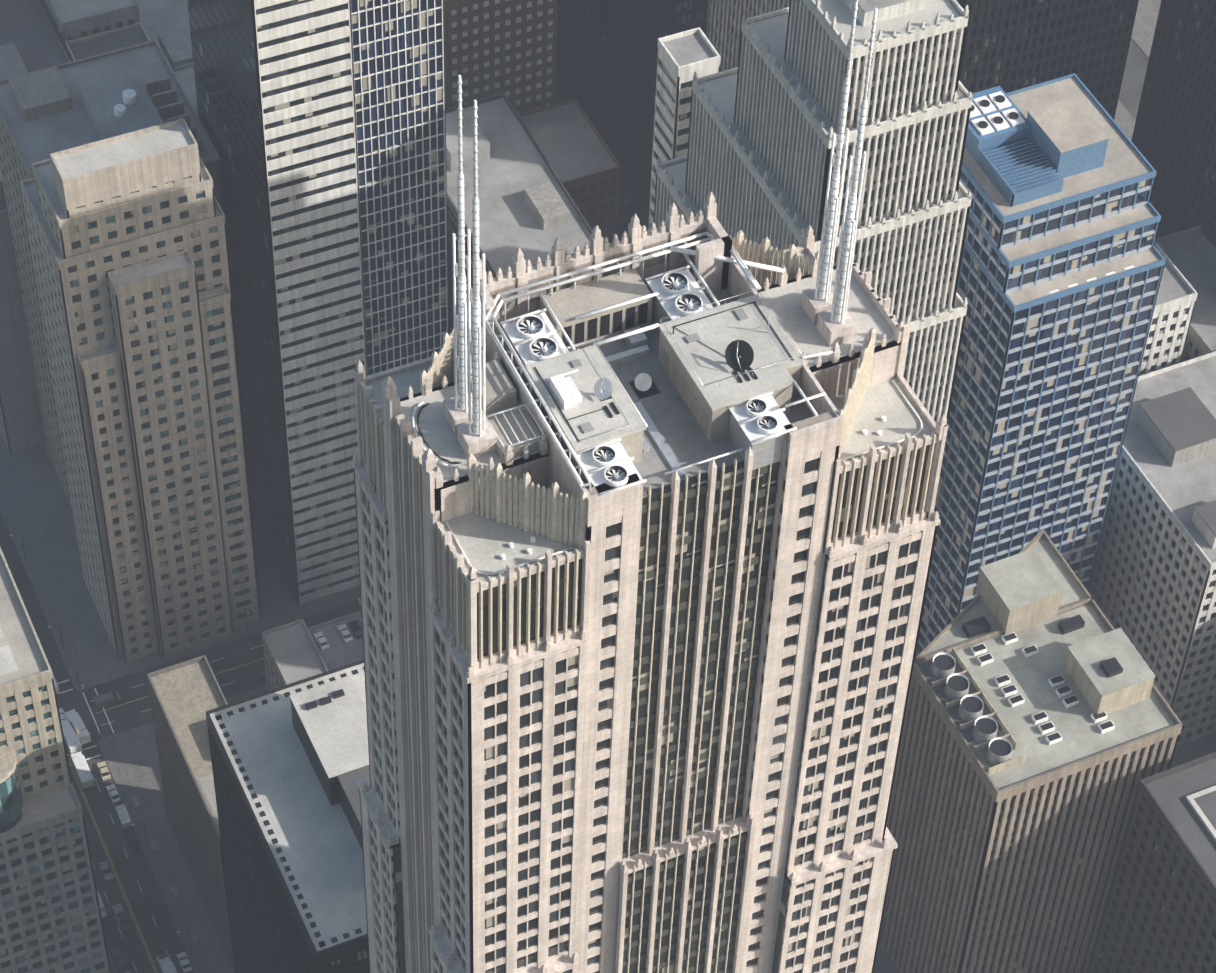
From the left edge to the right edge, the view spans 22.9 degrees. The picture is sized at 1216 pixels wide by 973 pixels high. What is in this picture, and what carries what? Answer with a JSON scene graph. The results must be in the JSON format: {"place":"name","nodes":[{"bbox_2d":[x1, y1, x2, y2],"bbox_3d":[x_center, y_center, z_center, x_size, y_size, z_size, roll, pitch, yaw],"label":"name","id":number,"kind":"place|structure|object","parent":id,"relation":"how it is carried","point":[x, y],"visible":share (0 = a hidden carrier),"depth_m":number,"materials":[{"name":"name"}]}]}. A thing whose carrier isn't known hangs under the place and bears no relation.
{"place":"outdoors","nodes":[
{"label":"outdoors","id":0,"kind":"place"},
{"bbox_2d":[0,39,260,662],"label":"beige tower","id":1,"kind":"structure","parent":0,"point":[120,389],"depth_m":599.32,"materials":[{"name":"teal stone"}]},
{"bbox_2d":[187,0,448,604],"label":"white tower","id":2,"kind":"structure","parent":0,"point":[323,122],"depth_m":587.23,"materials":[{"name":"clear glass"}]},
{"bbox_2d":[0,0,1215,972],"bbox_3d":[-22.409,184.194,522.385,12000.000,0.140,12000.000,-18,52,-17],"label":"ground","id":3,"kind":"structure","parent":0,"point":[45,567],"depth_m":646.04,"materials":[{"name":"grey asphalt"}]},
{"bbox_2d":[0,547,110,972],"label":"building","id":4,"kind":"structure","parent":3,"relation":"on","point":[50,917],"depth_m":529.13,"materials":[{"name":"beige stone"}]},
{"bbox_2d":[0,0,198,117],"bbox_3d":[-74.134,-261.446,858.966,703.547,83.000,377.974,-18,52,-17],"label":"building","id":5,"kind":"structure","parent":3,"relation":"on","point":[35,35],"depth_m":746.78,"materials":[{"name":"grey concrete"}]},
{"bbox_2d":[10,533,249,953],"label":"street furniture","id":6,"kind":"object","parent":3,"relation":"on","point":[172,888],"visible":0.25,"depth_m":616.46,"materials":[{"name":"metal"}]},
{"bbox_2d":[147,655,235,972],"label":"building","id":7,"kind":"structure","parent":3,"relation":"on","point":[185,696],"depth_m":583.81,"materials":[{"name":"beige concrete"}]},
{"bbox_2d":[52,597,362,972],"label":"vehicles","id":8,"kind":"object","parent":3,"relation":"on","point":[71,722],"visible":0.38,"depth_m":625.18,"materials":[{"name":"white metal"}]},
{"bbox_2d":[206,659,369,972],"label":"black tower","id":9,"kind":"structure","parent":3,"relation":"on","point":[290,765],"depth_m":492.95,"materials":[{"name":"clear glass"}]},
{"bbox_2d":[262,611,363,690],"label":"parking","id":10,"kind":"structure","parent":3,"relation":"on","point":[293,652],"depth_m":612.95,"materials":[{"name":"grey concrete"}]},
{"bbox_2d":[444,0,720,334],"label":"buildings","id":11,"kind":"structure","parent":3,"relation":"on","point":[583,114],"depth_m":692.68,"materials":[{"name":"grey concrete"}]},
{"bbox_2d":[705,0,1215,972],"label":"buildings","id":12,"kind":"structure","parent":3,"relation":"on","point":[1153,586],"depth_m":624.93,"materials":[{"name":"grey concrete"}]},
{"bbox_2d":[879,529,1182,972],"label":"tower","id":13,"kind":"structure","parent":3,"relation":"on","point":[1042,728],"depth_m":549.04,"materials":[{"name":"beige stone"}]},
{"bbox_2d":[351,225,947,972],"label":"tower","id":14,"kind":"structure","parent":0,"point":[633,729],"depth_m":359.04,"materials":[{"name":"stone"}]},
{"bbox_2d":[412,0,876,495],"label":"tower roof","id":15,"kind":"structure","parent":14,"relation":"on","point":[654,358],"depth_m":337.99,"materials":[{"name":"grey concrete"}]},
{"bbox_2d":[654,0,972,423],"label":"skyscraper","id":16,"kind":"structure","parent":0,"point":[764,121],"depth_m":504.05,"materials":[{"name":"beige stone"}]},
{"bbox_2d":[915,73,1165,657],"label":"blue tower","id":17,"kind":"structure","parent":0,"point":[1061,269],"depth_m":559.45,"materials":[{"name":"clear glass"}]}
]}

